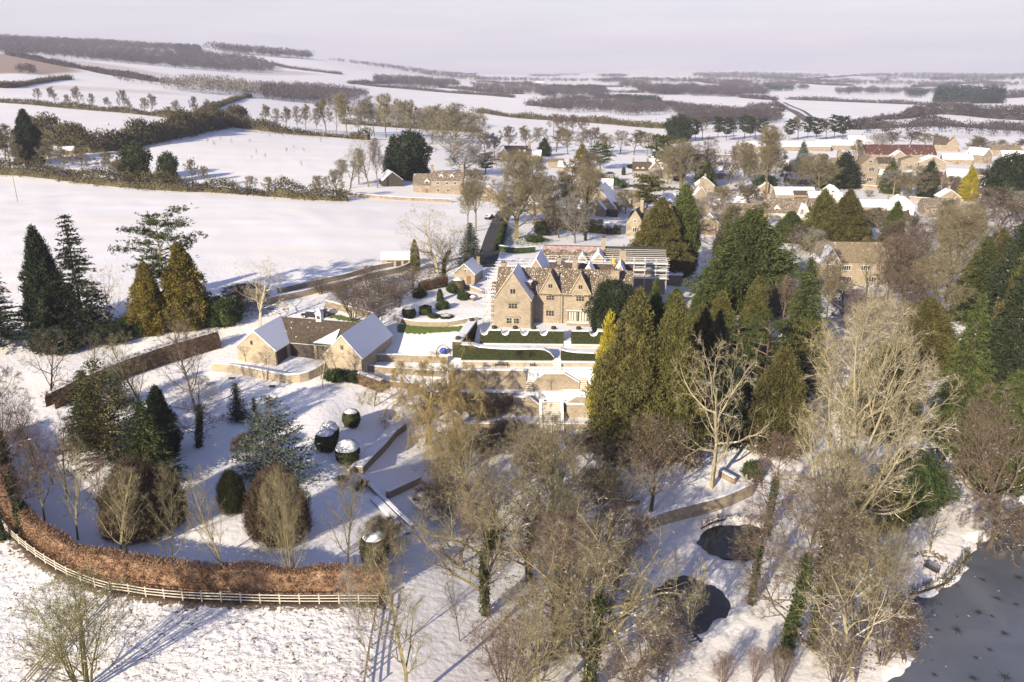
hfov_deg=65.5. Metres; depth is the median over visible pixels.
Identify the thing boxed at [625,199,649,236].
chapel house
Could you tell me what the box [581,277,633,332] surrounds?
holly tree
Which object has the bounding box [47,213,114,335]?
fir tree
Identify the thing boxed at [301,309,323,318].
parked car
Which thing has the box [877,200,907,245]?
green conifer
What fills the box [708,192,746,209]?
snowy row
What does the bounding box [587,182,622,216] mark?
gabled house
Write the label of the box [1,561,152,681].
multi stem shrub
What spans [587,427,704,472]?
woodland floor thicket
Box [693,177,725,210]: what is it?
chimney house
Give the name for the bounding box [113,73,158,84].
clump
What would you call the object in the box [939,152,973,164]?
snowy range
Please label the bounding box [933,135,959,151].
hilltop house
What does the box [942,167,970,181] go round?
pasture house
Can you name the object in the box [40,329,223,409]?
hornbeam hedge
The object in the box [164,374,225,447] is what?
silver birch
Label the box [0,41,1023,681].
ground
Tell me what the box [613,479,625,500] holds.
stone steps
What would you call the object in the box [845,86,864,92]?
distant copse
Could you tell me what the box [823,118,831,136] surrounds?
windbreak tree
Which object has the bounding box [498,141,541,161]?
farmhouse
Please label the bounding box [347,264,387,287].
thorn bush
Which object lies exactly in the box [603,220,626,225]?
open carport
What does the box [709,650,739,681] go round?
red dogwood
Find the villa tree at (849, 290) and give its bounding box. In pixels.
[819,275,870,320]
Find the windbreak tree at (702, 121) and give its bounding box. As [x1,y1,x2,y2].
[698,115,708,137]
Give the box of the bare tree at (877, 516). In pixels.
[848,494,902,592]
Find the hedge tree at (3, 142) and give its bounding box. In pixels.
[0,132,22,167]
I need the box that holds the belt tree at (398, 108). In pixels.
[389,98,406,137]
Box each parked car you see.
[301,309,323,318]
[314,307,330,315]
[484,214,493,219]
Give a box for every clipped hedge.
[452,318,477,357]
[461,342,553,360]
[479,325,563,343]
[499,245,535,253]
[560,347,596,360]
[571,326,603,343]
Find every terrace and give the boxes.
[429,387,587,401]
[447,365,593,387]
[449,413,590,428]
[475,320,597,345]
[546,346,598,359]
[987,143,1021,155]
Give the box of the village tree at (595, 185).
[568,162,606,216]
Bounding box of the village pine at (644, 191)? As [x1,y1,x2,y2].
[627,174,674,207]
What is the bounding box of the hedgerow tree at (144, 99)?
[140,98,149,114]
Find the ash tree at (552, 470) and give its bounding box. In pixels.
[490,408,603,534]
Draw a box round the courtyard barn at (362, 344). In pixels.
[235,308,392,372]
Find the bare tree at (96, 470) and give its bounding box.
[78,450,110,510]
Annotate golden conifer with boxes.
[123,261,172,337]
[155,240,212,332]
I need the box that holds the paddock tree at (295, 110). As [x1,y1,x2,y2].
[289,105,303,128]
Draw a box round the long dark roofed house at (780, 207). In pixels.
[750,193,808,220]
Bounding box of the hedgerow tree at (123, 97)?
[115,89,129,111]
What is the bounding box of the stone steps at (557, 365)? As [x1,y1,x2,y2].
[552,358,561,369]
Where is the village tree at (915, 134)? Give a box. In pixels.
[899,131,923,144]
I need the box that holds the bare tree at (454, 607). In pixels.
[440,577,471,641]
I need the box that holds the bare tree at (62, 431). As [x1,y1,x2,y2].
[45,410,81,496]
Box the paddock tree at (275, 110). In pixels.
[270,108,282,123]
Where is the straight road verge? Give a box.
[783,102,817,119]
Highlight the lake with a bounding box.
[887,507,1023,681]
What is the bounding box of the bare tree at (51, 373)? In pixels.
[17,326,73,390]
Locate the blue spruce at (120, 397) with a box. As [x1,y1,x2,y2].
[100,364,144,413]
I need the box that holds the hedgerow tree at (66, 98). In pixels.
[64,95,70,108]
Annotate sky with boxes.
[0,0,1023,74]
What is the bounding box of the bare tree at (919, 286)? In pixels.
[870,265,937,322]
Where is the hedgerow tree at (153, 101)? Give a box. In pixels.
[144,93,156,115]
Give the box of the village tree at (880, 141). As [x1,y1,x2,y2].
[864,133,890,143]
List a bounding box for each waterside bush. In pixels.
[804,620,869,681]
[852,589,934,674]
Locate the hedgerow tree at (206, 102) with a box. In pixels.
[203,99,209,109]
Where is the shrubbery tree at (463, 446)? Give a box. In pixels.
[432,421,484,470]
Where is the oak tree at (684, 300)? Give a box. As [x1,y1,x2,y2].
[682,299,691,321]
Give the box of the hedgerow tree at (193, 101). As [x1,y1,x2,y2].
[188,96,198,111]
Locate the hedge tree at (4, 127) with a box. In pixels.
[0,122,12,159]
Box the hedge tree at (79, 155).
[65,147,90,171]
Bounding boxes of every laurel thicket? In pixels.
[847,475,915,533]
[872,444,962,521]
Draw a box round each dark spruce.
[9,108,47,163]
[964,260,1023,409]
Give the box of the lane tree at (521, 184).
[473,148,554,238]
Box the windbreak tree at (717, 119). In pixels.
[711,116,726,137]
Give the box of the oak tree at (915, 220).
[874,213,944,255]
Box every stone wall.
[211,361,325,382]
[266,262,410,303]
[277,262,392,292]
[325,299,374,316]
[337,192,451,202]
[354,421,406,473]
[358,473,414,528]
[368,364,443,376]
[370,496,412,534]
[377,353,447,362]
[382,378,418,388]
[386,475,421,498]
[394,315,477,326]
[465,284,482,293]
[576,217,620,222]
[626,497,639,506]
[645,481,753,530]
[701,153,779,156]
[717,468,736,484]
[859,184,879,189]
[909,196,962,203]
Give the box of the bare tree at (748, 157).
[728,138,764,183]
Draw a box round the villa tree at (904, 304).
[861,298,916,338]
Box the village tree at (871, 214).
[865,206,887,234]
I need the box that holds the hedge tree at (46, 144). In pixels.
[35,139,57,164]
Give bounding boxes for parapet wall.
[513,395,538,415]
[531,372,579,389]
[563,395,587,414]
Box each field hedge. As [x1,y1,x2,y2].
[0,74,74,87]
[0,97,188,117]
[4,50,172,82]
[199,92,251,110]
[274,62,342,74]
[341,117,482,131]
[347,81,515,97]
[476,107,692,128]
[631,96,694,104]
[679,100,786,111]
[785,95,1022,107]
[844,112,1023,130]
[873,100,1023,119]
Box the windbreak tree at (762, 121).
[757,118,769,132]
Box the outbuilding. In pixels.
[453,254,483,283]
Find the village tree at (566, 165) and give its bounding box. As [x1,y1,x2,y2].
[557,158,583,184]
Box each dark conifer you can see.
[623,196,697,277]
[664,287,688,313]
[671,181,702,276]
[688,300,725,395]
[699,359,754,451]
[742,341,817,460]
[823,338,933,444]
[832,150,864,189]
[883,296,969,379]
[915,158,941,197]
[944,236,999,326]
[948,368,1023,500]
[952,226,1012,291]
[968,219,1023,319]
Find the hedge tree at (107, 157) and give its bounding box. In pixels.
[92,151,114,177]
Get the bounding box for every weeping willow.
[352,334,492,464]
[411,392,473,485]
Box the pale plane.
[670,329,776,488]
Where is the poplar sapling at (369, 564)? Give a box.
[344,537,439,681]
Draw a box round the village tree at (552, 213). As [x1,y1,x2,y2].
[542,196,563,234]
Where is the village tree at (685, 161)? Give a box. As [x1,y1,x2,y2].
[661,140,706,186]
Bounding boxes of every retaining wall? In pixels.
[427,390,514,412]
[437,421,538,431]
[448,368,526,388]
[461,360,553,366]
[484,343,562,346]
[526,366,592,368]
[558,422,590,430]
[560,361,595,366]
[566,402,589,417]
[572,344,599,346]
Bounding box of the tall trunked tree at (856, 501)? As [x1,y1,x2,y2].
[802,479,872,588]
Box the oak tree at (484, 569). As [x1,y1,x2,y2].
[406,462,558,616]
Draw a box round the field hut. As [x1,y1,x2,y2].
[62,146,75,154]
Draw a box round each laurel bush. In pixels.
[22,325,87,355]
[80,319,131,345]
[117,313,148,338]
[198,293,246,330]
[321,367,346,382]
[344,370,357,383]
[739,458,766,481]
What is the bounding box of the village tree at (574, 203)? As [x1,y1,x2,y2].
[554,191,592,242]
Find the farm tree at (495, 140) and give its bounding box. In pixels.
[484,133,503,153]
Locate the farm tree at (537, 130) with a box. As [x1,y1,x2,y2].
[531,127,549,141]
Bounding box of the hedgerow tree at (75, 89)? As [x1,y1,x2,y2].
[70,86,83,104]
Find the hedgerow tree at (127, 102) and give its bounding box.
[125,99,133,113]
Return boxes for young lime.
[7,422,58,526]
[48,433,101,539]
[85,463,149,554]
[100,473,144,552]
[140,460,192,558]
[179,464,228,568]
[318,459,372,568]
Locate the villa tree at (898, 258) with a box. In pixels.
[869,235,914,319]
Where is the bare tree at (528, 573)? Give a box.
[476,470,574,582]
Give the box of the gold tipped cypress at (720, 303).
[710,290,737,347]
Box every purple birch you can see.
[0,362,62,537]
[0,402,29,541]
[11,417,52,483]
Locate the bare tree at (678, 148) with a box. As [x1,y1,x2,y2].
[659,137,708,187]
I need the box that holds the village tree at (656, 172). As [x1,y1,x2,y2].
[647,169,671,193]
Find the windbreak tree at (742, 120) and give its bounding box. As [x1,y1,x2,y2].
[736,115,752,137]
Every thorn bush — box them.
[306,276,333,293]
[319,278,355,297]
[328,280,372,321]
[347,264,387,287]
[347,283,397,324]
[365,275,406,298]
[380,281,415,307]
[395,266,425,288]
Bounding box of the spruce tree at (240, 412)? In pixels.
[225,383,251,424]
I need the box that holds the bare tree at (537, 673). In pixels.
[486,576,595,681]
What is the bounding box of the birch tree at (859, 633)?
[795,553,919,681]
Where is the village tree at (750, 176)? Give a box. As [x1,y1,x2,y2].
[744,153,764,185]
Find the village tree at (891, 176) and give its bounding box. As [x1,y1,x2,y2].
[875,169,906,194]
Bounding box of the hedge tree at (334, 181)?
[324,170,345,189]
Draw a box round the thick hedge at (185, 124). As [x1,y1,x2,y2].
[14,104,248,153]
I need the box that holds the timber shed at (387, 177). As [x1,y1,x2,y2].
[378,169,402,186]
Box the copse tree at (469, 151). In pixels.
[442,139,495,175]
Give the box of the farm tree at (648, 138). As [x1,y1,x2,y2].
[636,132,655,155]
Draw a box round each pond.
[653,575,729,634]
[696,524,764,560]
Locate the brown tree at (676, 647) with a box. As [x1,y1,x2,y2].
[595,578,701,681]
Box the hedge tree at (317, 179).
[309,174,329,189]
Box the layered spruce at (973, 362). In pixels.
[912,292,997,461]
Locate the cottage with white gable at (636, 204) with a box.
[611,185,640,206]
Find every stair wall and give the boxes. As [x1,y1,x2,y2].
[539,399,542,425]
[560,399,563,435]
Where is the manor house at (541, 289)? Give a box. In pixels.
[490,248,633,327]
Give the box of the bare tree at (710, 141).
[694,136,723,173]
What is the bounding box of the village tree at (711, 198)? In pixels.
[695,191,731,220]
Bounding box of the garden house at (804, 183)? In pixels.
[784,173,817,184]
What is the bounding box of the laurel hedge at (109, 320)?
[25,315,175,351]
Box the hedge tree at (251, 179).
[243,175,257,188]
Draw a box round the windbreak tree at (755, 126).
[750,117,759,138]
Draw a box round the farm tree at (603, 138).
[599,132,615,146]
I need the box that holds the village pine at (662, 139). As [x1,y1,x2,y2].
[643,133,676,164]
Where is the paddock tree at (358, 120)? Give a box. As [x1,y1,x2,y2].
[350,107,363,128]
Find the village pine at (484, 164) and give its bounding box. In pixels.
[474,151,500,173]
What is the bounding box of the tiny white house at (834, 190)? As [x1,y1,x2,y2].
[823,184,842,199]
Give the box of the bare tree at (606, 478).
[581,456,661,536]
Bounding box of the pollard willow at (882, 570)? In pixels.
[808,502,929,652]
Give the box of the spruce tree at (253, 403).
[247,397,260,436]
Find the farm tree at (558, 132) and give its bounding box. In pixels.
[549,127,566,151]
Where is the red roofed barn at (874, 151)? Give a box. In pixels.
[857,144,936,158]
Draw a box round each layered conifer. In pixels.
[679,206,805,318]
[773,260,835,395]
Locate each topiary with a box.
[314,429,337,452]
[320,421,339,437]
[334,438,360,464]
[342,408,360,428]
[359,529,389,564]
[402,306,416,318]
[418,304,431,315]
[436,289,443,300]
[439,313,452,318]
[451,277,464,292]
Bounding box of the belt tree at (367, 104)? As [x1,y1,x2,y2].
[359,96,380,136]
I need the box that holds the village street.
[526,184,817,197]
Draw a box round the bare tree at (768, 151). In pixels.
[751,124,788,199]
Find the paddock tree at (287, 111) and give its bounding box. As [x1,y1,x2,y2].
[281,105,290,123]
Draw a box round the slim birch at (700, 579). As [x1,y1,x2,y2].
[679,558,709,643]
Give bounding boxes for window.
[506,317,518,323]
[508,303,517,308]
[510,288,515,293]
[546,296,553,299]
[546,310,553,315]
[576,297,583,301]
[842,265,850,269]
[861,265,869,270]
[867,277,876,281]
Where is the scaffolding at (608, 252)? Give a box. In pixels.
[543,236,666,293]
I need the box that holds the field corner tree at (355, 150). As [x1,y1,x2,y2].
[349,148,366,183]
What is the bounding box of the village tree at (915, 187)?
[890,171,927,197]
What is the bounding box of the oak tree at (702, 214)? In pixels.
[696,205,712,238]
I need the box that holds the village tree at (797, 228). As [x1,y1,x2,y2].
[782,224,807,249]
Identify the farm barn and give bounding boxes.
[735,141,831,151]
[814,140,876,149]
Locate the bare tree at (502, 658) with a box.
[450,603,567,681]
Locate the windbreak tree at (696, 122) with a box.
[690,119,702,139]
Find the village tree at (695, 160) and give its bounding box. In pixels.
[687,154,704,170]
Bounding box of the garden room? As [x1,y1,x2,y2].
[665,270,682,286]
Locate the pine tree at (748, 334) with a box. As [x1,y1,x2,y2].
[713,311,765,366]
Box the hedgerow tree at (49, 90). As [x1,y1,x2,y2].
[46,86,58,105]
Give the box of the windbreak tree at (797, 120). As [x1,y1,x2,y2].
[793,115,802,131]
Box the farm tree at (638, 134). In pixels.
[626,129,646,154]
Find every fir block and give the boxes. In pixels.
[931,84,972,102]
[969,84,991,103]
[985,84,1007,103]
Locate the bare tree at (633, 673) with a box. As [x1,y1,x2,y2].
[590,620,669,681]
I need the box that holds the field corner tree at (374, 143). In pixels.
[367,137,385,187]
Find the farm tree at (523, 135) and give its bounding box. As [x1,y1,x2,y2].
[519,125,533,145]
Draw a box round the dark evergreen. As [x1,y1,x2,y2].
[977,151,1023,207]
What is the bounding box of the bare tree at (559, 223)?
[546,200,578,237]
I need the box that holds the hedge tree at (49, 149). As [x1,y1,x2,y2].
[31,145,62,164]
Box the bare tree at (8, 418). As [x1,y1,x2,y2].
[0,396,14,450]
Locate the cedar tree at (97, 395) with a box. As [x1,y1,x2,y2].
[55,357,135,479]
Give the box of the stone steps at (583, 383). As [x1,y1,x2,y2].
[580,378,586,391]
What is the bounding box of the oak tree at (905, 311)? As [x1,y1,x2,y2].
[843,300,925,356]
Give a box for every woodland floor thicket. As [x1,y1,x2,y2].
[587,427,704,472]
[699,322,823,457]
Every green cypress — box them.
[686,289,706,321]
[737,275,771,343]
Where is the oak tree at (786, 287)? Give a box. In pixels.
[766,274,800,323]
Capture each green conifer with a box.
[772,210,803,243]
[795,188,836,251]
[877,160,901,194]
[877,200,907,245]
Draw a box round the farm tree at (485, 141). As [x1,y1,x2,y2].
[476,132,492,152]
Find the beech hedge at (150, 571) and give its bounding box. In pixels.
[0,430,388,596]
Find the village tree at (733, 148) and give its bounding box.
[718,145,743,183]
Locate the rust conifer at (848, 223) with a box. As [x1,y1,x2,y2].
[811,188,876,246]
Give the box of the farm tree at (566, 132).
[555,129,579,154]
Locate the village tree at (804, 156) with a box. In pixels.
[792,154,813,186]
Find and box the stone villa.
[810,241,925,285]
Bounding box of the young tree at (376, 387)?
[366,373,387,406]
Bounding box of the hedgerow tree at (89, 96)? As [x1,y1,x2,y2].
[87,93,95,110]
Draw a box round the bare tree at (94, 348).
[75,329,107,364]
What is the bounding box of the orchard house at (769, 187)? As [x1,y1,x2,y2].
[756,178,772,198]
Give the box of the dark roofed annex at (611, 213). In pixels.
[606,202,618,216]
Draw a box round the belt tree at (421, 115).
[410,108,427,135]
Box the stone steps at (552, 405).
[542,401,560,434]
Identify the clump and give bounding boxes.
[15,62,37,74]
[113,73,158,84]
[744,101,771,110]
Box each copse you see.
[159,73,263,96]
[529,74,560,76]
[535,86,553,96]
[596,73,628,77]
[598,77,626,82]
[618,80,631,87]
[620,79,651,83]
[649,84,684,94]
[686,86,716,95]
[715,87,745,96]
[717,79,737,83]
[719,82,742,87]
[724,79,754,83]
[752,81,785,87]
[766,84,794,90]
[768,81,796,85]
[771,77,800,79]
[797,83,809,88]
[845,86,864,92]
[876,75,898,80]
[903,87,929,97]
[917,81,940,86]
[942,81,962,85]
[963,78,991,83]
[982,82,1006,86]
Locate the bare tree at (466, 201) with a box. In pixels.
[457,183,477,228]
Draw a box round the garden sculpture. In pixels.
[436,344,450,353]
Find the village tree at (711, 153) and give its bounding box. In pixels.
[696,147,720,167]
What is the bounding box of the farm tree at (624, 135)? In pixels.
[608,130,630,153]
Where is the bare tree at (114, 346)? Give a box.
[98,329,154,405]
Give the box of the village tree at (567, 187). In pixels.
[552,173,577,218]
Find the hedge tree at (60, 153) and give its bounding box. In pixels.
[49,148,73,169]
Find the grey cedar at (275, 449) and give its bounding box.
[225,395,333,484]
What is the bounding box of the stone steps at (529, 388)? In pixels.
[526,379,532,391]
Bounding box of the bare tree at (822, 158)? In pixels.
[797,154,842,190]
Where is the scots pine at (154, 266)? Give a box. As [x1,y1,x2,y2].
[107,203,208,278]
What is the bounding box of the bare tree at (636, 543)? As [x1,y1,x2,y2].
[578,499,657,587]
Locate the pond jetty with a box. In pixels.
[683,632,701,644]
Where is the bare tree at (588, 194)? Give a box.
[566,153,605,240]
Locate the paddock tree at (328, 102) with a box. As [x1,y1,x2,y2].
[324,93,347,133]
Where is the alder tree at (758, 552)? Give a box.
[726,502,788,606]
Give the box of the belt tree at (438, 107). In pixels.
[436,104,448,134]
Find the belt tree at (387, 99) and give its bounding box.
[374,93,396,137]
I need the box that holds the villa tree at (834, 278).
[818,264,842,318]
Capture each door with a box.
[277,346,287,364]
[290,344,327,359]
[467,276,470,283]
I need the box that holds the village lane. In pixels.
[479,198,523,266]
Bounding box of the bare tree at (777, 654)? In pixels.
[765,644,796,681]
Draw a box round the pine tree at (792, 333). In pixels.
[775,316,850,395]
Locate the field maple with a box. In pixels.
[255,465,312,569]
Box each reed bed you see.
[697,511,759,528]
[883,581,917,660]
[904,548,973,594]
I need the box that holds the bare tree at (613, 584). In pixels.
[572,531,643,631]
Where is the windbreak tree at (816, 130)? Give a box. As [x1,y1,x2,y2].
[808,117,828,137]
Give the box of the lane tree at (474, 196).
[459,167,490,230]
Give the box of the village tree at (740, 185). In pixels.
[730,181,750,195]
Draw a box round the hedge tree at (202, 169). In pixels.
[198,166,209,186]
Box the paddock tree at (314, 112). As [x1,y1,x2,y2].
[309,108,320,130]
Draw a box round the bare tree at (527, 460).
[494,406,557,481]
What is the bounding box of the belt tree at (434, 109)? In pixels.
[423,105,439,143]
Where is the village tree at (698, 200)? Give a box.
[695,198,707,209]
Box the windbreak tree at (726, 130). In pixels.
[718,117,737,140]
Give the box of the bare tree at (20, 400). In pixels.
[0,388,47,465]
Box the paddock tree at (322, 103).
[314,97,332,134]
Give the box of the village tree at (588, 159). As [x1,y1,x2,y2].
[578,153,600,171]
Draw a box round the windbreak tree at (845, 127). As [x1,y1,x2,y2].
[835,116,851,139]
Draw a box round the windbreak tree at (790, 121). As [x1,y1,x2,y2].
[783,118,798,134]
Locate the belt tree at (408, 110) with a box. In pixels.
[397,99,418,129]
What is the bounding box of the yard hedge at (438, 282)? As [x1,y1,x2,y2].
[417,274,448,290]
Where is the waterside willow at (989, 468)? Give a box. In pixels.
[938,378,1023,538]
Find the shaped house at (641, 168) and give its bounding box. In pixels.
[632,158,665,177]
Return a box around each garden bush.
[411,288,427,298]
[427,312,439,318]
[434,300,450,309]
[445,283,458,293]
[456,291,470,300]
[525,234,547,242]
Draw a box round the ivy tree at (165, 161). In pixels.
[155,151,179,182]
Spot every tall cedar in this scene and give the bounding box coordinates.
[966,237,1018,357]
[979,251,1023,382]
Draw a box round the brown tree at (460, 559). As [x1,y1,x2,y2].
[429,482,502,567]
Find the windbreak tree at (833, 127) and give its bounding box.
[827,114,843,137]
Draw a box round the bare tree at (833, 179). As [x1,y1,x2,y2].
[813,165,845,188]
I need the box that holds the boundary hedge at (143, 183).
[0,157,351,201]
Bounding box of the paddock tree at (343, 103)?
[333,93,353,133]
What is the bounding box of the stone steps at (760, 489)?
[745,474,761,490]
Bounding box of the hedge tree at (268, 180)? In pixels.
[260,176,275,190]
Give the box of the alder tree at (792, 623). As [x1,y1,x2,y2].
[731,473,862,658]
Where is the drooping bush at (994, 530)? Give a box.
[941,491,1023,567]
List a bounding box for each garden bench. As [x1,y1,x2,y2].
[495,362,507,367]
[923,561,939,575]
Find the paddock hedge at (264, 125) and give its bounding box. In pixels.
[231,117,374,139]
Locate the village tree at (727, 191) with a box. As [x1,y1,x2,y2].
[707,185,736,205]
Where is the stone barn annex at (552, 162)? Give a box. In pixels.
[548,158,563,167]
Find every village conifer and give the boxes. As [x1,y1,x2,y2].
[381,134,397,173]
[390,128,433,180]
[537,138,551,156]
[662,113,696,141]
[691,159,718,185]
[712,212,732,241]
[751,174,779,191]
[794,140,810,172]
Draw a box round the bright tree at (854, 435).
[775,284,966,583]
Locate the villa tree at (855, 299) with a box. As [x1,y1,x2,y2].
[829,286,888,341]
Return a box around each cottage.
[412,163,464,194]
[478,181,506,202]
[528,194,554,212]
[558,158,577,171]
[597,175,613,186]
[663,164,685,180]
[663,190,693,207]
[694,173,714,192]
[701,207,720,235]
[711,164,732,179]
[721,198,754,219]
[747,192,765,200]
[797,209,805,225]
[805,187,829,202]
[806,194,835,209]
[845,134,865,139]
[864,207,910,227]
[886,191,914,214]
[889,148,905,161]
[917,153,946,169]
[917,195,960,214]
[934,185,961,198]
[942,175,965,192]
[997,148,1023,161]
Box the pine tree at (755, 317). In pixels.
[728,308,811,400]
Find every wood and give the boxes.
[0,33,199,50]
[0,38,274,71]
[174,43,202,51]
[202,41,314,58]
[253,80,369,103]
[330,57,481,78]
[346,103,483,125]
[372,74,460,87]
[470,81,610,95]
[471,76,630,81]
[532,92,711,115]
[630,82,770,95]
[631,76,1023,85]
[678,107,785,124]
[693,71,826,78]
[835,85,1023,94]
[859,115,1023,136]
[860,72,1023,77]
[929,74,1023,81]
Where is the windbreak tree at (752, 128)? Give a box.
[741,115,758,139]
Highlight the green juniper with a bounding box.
[410,239,420,270]
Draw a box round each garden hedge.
[532,216,621,234]
[561,173,628,187]
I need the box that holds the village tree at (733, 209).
[716,201,744,224]
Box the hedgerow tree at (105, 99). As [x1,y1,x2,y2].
[102,97,111,106]
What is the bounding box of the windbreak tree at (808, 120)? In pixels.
[802,116,816,137]
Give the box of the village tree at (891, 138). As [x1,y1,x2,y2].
[884,132,901,143]
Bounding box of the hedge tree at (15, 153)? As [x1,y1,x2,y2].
[3,143,27,166]
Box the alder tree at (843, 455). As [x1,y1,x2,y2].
[772,442,882,652]
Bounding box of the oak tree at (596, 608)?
[488,491,702,681]
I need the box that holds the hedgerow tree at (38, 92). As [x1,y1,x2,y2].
[32,88,42,98]
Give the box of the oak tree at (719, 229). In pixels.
[699,216,730,262]
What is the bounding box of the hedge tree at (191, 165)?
[183,158,198,180]
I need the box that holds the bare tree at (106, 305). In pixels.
[83,266,131,322]
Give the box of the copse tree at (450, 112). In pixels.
[415,102,493,161]
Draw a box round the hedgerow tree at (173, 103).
[170,99,182,111]
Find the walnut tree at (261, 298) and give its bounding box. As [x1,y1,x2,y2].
[234,258,289,326]
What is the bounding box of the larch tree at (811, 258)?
[784,226,835,283]
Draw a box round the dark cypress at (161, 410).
[144,384,184,460]
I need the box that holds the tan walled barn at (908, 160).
[897,153,920,168]
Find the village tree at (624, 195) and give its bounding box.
[615,190,636,213]
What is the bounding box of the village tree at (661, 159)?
[652,148,681,183]
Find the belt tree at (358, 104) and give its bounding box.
[353,100,375,127]
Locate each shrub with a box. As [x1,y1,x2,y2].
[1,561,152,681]
[161,299,206,329]
[218,282,270,308]
[226,429,259,459]
[333,474,349,482]
[353,478,369,490]
[357,513,411,557]
[408,473,472,524]
[445,392,472,411]
[467,394,501,420]
[469,427,508,456]
[488,415,527,448]
[497,396,518,414]
[511,443,556,475]
[526,430,555,452]
[531,221,555,235]
[566,432,597,457]
[575,462,627,506]
[592,439,638,471]
[604,228,614,234]
[621,167,625,174]
[864,190,873,196]
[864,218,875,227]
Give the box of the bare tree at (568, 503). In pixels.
[519,485,606,601]
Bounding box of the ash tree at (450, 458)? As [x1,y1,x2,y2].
[408,421,507,524]
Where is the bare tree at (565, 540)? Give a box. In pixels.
[499,510,614,663]
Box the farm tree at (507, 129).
[499,126,517,144]
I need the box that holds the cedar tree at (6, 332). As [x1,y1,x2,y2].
[0,277,30,349]
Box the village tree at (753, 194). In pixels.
[742,186,766,202]
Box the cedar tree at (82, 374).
[57,369,120,456]
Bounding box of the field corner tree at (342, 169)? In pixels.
[334,159,348,186]
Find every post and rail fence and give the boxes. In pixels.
[1,520,378,603]
[20,582,110,681]
[235,129,316,136]
[363,594,378,681]
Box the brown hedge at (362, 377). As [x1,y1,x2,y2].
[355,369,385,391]
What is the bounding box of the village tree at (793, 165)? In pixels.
[774,159,809,186]
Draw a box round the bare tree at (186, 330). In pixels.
[152,317,210,410]
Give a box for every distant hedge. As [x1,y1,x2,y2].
[348,77,394,83]
[437,84,524,93]
[476,79,559,86]
[524,98,572,107]
[557,84,623,87]
[560,93,627,99]
[584,86,641,92]
[587,90,656,97]
[667,77,758,85]
[737,92,778,99]
[791,80,854,85]
[801,78,852,82]
[802,73,890,78]
[910,81,1009,87]
[1004,92,1023,97]
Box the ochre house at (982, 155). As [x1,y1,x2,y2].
[964,145,992,163]
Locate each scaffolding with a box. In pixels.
[480,282,495,325]
[485,257,533,289]
[545,255,669,296]
[584,261,610,263]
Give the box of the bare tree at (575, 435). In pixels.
[544,410,595,477]
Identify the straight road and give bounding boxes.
[768,96,812,121]
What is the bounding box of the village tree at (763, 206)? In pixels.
[753,202,773,219]
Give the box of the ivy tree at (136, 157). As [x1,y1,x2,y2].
[114,140,153,180]
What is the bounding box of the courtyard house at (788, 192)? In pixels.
[771,187,814,199]
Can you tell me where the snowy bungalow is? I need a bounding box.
[857,195,890,209]
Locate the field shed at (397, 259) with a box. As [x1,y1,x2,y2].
[381,251,410,266]
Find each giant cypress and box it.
[580,286,673,460]
[637,292,713,461]
[647,278,665,334]
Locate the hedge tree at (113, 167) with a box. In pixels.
[109,159,128,174]
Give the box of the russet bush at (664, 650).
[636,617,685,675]
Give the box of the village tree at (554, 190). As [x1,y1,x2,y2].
[534,174,567,206]
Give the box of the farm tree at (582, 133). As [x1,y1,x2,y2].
[575,127,589,146]
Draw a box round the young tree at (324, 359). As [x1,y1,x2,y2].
[311,342,335,388]
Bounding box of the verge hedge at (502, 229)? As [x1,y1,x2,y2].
[493,218,507,249]
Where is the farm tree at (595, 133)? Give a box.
[587,126,600,151]
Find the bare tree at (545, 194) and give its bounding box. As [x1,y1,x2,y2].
[510,177,559,220]
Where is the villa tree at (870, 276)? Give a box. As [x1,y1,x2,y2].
[850,237,886,299]
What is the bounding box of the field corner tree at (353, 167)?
[334,148,367,187]
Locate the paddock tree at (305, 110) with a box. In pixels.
[299,104,310,130]
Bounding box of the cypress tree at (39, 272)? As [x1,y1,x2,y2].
[17,223,75,335]
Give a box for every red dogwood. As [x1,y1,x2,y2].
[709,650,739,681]
[743,645,770,681]
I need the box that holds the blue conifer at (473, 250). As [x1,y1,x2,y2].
[453,222,487,265]
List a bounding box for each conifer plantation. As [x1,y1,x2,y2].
[547,83,605,91]
[615,93,662,102]
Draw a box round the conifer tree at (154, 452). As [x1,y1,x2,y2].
[112,400,192,481]
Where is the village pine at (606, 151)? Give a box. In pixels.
[583,142,616,168]
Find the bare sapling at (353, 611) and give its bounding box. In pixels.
[334,555,369,670]
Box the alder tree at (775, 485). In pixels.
[737,430,809,536]
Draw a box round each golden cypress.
[584,308,616,427]
[956,166,980,201]
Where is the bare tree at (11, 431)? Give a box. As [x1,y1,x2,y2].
[0,389,26,464]
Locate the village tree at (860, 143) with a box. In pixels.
[849,139,864,153]
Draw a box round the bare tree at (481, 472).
[464,455,521,540]
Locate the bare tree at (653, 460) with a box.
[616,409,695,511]
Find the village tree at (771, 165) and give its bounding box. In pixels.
[756,128,784,174]
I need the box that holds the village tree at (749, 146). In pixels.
[735,142,758,172]
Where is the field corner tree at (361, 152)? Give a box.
[348,134,380,186]
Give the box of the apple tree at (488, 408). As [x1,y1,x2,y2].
[464,383,508,421]
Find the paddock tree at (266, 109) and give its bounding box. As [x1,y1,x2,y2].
[259,104,269,119]
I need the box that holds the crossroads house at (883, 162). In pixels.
[875,154,894,168]
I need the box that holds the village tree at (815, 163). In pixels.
[800,152,828,186]
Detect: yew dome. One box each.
[90,450,176,545]
[149,465,188,528]
[215,467,247,516]
[240,460,315,550]
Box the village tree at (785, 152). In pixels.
[759,147,788,176]

